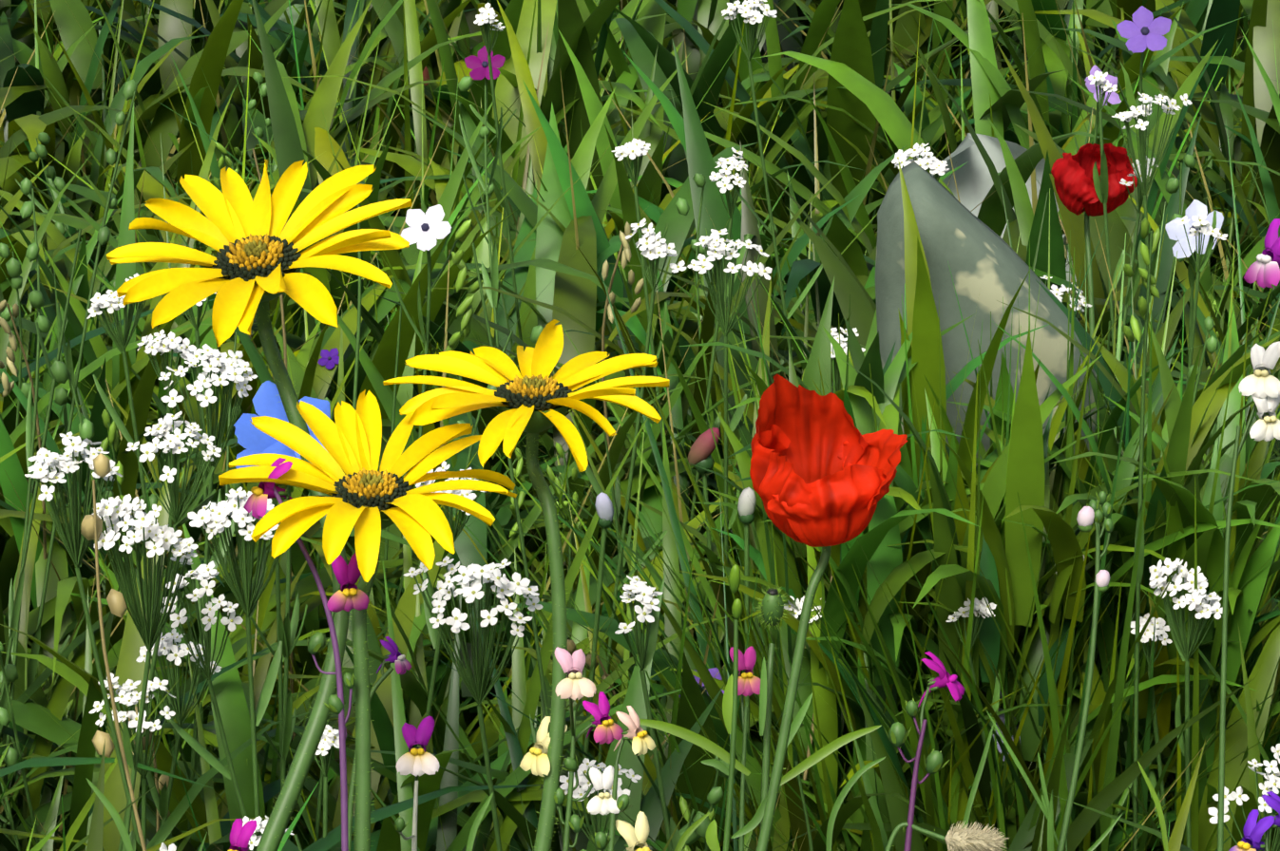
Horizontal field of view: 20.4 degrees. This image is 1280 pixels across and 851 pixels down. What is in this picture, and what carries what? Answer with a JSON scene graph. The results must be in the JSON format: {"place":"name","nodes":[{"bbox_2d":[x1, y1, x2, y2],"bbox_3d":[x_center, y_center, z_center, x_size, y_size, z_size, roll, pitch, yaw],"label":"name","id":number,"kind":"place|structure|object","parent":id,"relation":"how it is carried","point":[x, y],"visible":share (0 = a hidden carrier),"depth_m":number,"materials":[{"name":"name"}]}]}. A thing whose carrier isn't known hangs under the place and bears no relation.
{"place":"outdoors","nodes":[
{"label":"outdoors","id":0,"kind":"place"},
{"label":"meadow ground","id":1,"kind":"structure","parent":0,"visible":0},
{"bbox_2d":[227,819,256,850],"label":"toadflax flower","id":2,"kind":"object","parent":1,"relation":"on","point":[240,835],"visible":1,"depth_m":0.68,"materials":[{"name":"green plant"}]},
{"bbox_2d":[106,159,411,850],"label":"daisy","id":3,"kind":"object","parent":1,"relation":"on","point":[253,266],"visible":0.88,"depth_m":0.73,"materials":[{"name":"yellow plant"}]},
{"bbox_2d":[244,458,369,850],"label":"toadflax flower","id":4,"kind":"object","parent":1,"relation":"on","point":[350,596],"visible":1,"depth_m":0.67,"materials":[{"name":"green plant"}]},
{"bbox_2d":[218,389,516,850],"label":"daisy","id":5,"kind":"object","parent":1,"relation":"on","point":[368,501],"visible":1,"depth_m":0.68,"materials":[{"name":"yellow plant"}]},
{"bbox_2d":[347,636,411,850],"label":"flower","id":6,"kind":"object","parent":1,"relation":"on","point":[399,660],"visible":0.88,"depth_m":0.72,"materials":[{"name":"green plant"}]},
{"bbox_2d":[391,715,439,850],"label":"toadflax flower","id":7,"kind":"object","parent":1,"relation":"on","point":[416,762],"visible":1,"depth_m":0.71,"materials":[{"name":"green plant"}]},
{"bbox_2d":[382,319,668,850],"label":"daisy","id":8,"kind":"object","parent":1,"relation":"on","point":[533,401],"visible":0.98,"depth_m":0.69,"materials":[{"name":"yellow plant"}]},
{"bbox_2d":[519,647,623,850],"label":"toadflax flower","id":9,"kind":"object","parent":1,"relation":"on","point":[535,760],"visible":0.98,"depth_m":0.69,"materials":[{"name":"green plant"}]},
{"bbox_2d":[580,706,655,850],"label":"toadflax flower","id":10,"kind":"object","parent":1,"relation":"on","point":[606,803],"visible":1,"depth_m":0.67,"materials":[{"name":"white plant"}]},
{"bbox_2d":[86,564,1168,850],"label":"leaves","id":11,"kind":"object","parent":1,"relation":"on","point":[731,718],"visible":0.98,"depth_m":0.69,"materials":[{"name":"green plant"}]},
{"bbox_2d":[0,72,1278,850],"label":"meadow stalks","id":12,"kind":"object","parent":1,"relation":"on","point":[91,525],"visible":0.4,"depth_m":1.02,"materials":[{"name":"green plant"}]},
{"bbox_2d":[0,0,1279,850],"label":"meadow grass","id":13,"kind":"structure","parent":1,"relation":"on","point":[852,97],"depth_m":1.14,"materials":[{"name":"green plant"}]},
{"bbox_2d":[24,0,1279,850],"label":"white wildflowers","id":14,"kind":"object","parent":1,"relation":"on","point":[142,522],"visible":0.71,"depth_m":0.87,"materials":[{"name":"white plant"}]},
{"bbox_2d":[233,5,1223,834],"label":"flowers","id":15,"kind":"object","parent":1,"relation":"on","point":[1142,30],"visible":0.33,"depth_m":1.04,"materials":[{"name":"green plant"}]},
{"bbox_2d":[729,647,760,850],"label":"toadflax flower","id":16,"kind":"object","parent":1,"relation":"on","point":[749,683],"visible":0.92,"depth_m":0.80,"materials":[{"name":"green plant"}]},
{"bbox_2d":[753,584,789,850],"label":"seed pod","id":17,"kind":"object","parent":1,"relation":"on","point":[772,608],"visible":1,"depth_m":0.70,"materials":[{"name":"green plant"}]},
{"bbox_2d":[749,373,907,850],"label":"red poppy","id":18,"kind":"object","parent":1,"relation":"on","point":[823,470],"visible":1,"depth_m":0.69,"materials":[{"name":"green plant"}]},
{"bbox_2d":[883,651,965,850],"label":"toadflax flower","id":19,"kind":"object","parent":1,"relation":"on","point":[897,735],"visible":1,"depth_m":0.69,"materials":[{"name":"purple plant"}]},
{"bbox_2d":[885,821,1008,850],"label":"hares tail grass","id":20,"kind":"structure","parent":1,"relation":"on","point":[965,839],"depth_m":0.69,"materials":[{"name":"beige plant"}]},
{"bbox_2d":[874,160,1096,466],"bbox_3d":[0.100,0.111,1.071,0.068,0.397,0.043,0,22,-1],"label":"field stone","id":21,"kind":"object","parent":1,"relation":"on","point":[976,253],"visible":0.27,"depth_m":0.99,"materials":[{"name":"grey stone"}]},
{"bbox_2d":[929,133,1076,293],"bbox_3d":[0.172,-0.011,1.557,0.089,0.262,0.219,6,23,14],"label":"stone","id":22,"kind":"object","parent":1,"relation":"on","point":[974,181],"depth_m":1.49,"materials":[{"name":"grey stone"}]},
{"bbox_2d":[1047,491,1115,850],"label":"flower stem","id":23,"kind":"object","parent":1,"relation":"on","point":[1100,507],"visible":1,"depth_m":0.70,"materials":[{"name":"green plant"}]},
{"bbox_2d":[1076,506,1110,592],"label":"flower buds","id":24,"kind":"object","parent":23,"relation":"attached to","point":[1085,518],"visible":1,"depth_m":0.69,"materials":[{"name":"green plant"}]},
{"bbox_2d":[1050,142,1137,340],"bbox_3d":[0.153,0.086,1.204,0.029,0.346,0.124,0,22,-1],"label":"poppy","id":25,"kind":"object","parent":1,"relation":"on","point":[1074,182],"visible":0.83,"depth_m":1.19,"materials":[{"name":"red plant"}]},
{"bbox_2d":[1217,341,1279,850],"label":"toadflax flower","id":26,"kind":"object","parent":1,"relation":"on","point":[1261,386],"visible":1,"depth_m":0.78,"materials":[{"name":"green plant"}]},
{"bbox_2d":[1228,791,1279,850],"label":"toadflax flower","id":27,"kind":"object","parent":1,"relation":"on","point":[1252,840],"visible":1,"depth_m":0.70,"materials":[{"name":"purple plant"}]},
{"bbox_2d":[1243,218,1279,288],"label":"toadflax flower","id":28,"kind":"object","parent":1,"relation":"on","point":[1263,271],"visible":1,"depth_m":0.75,"materials":[{"name":"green plant"}]}
]}

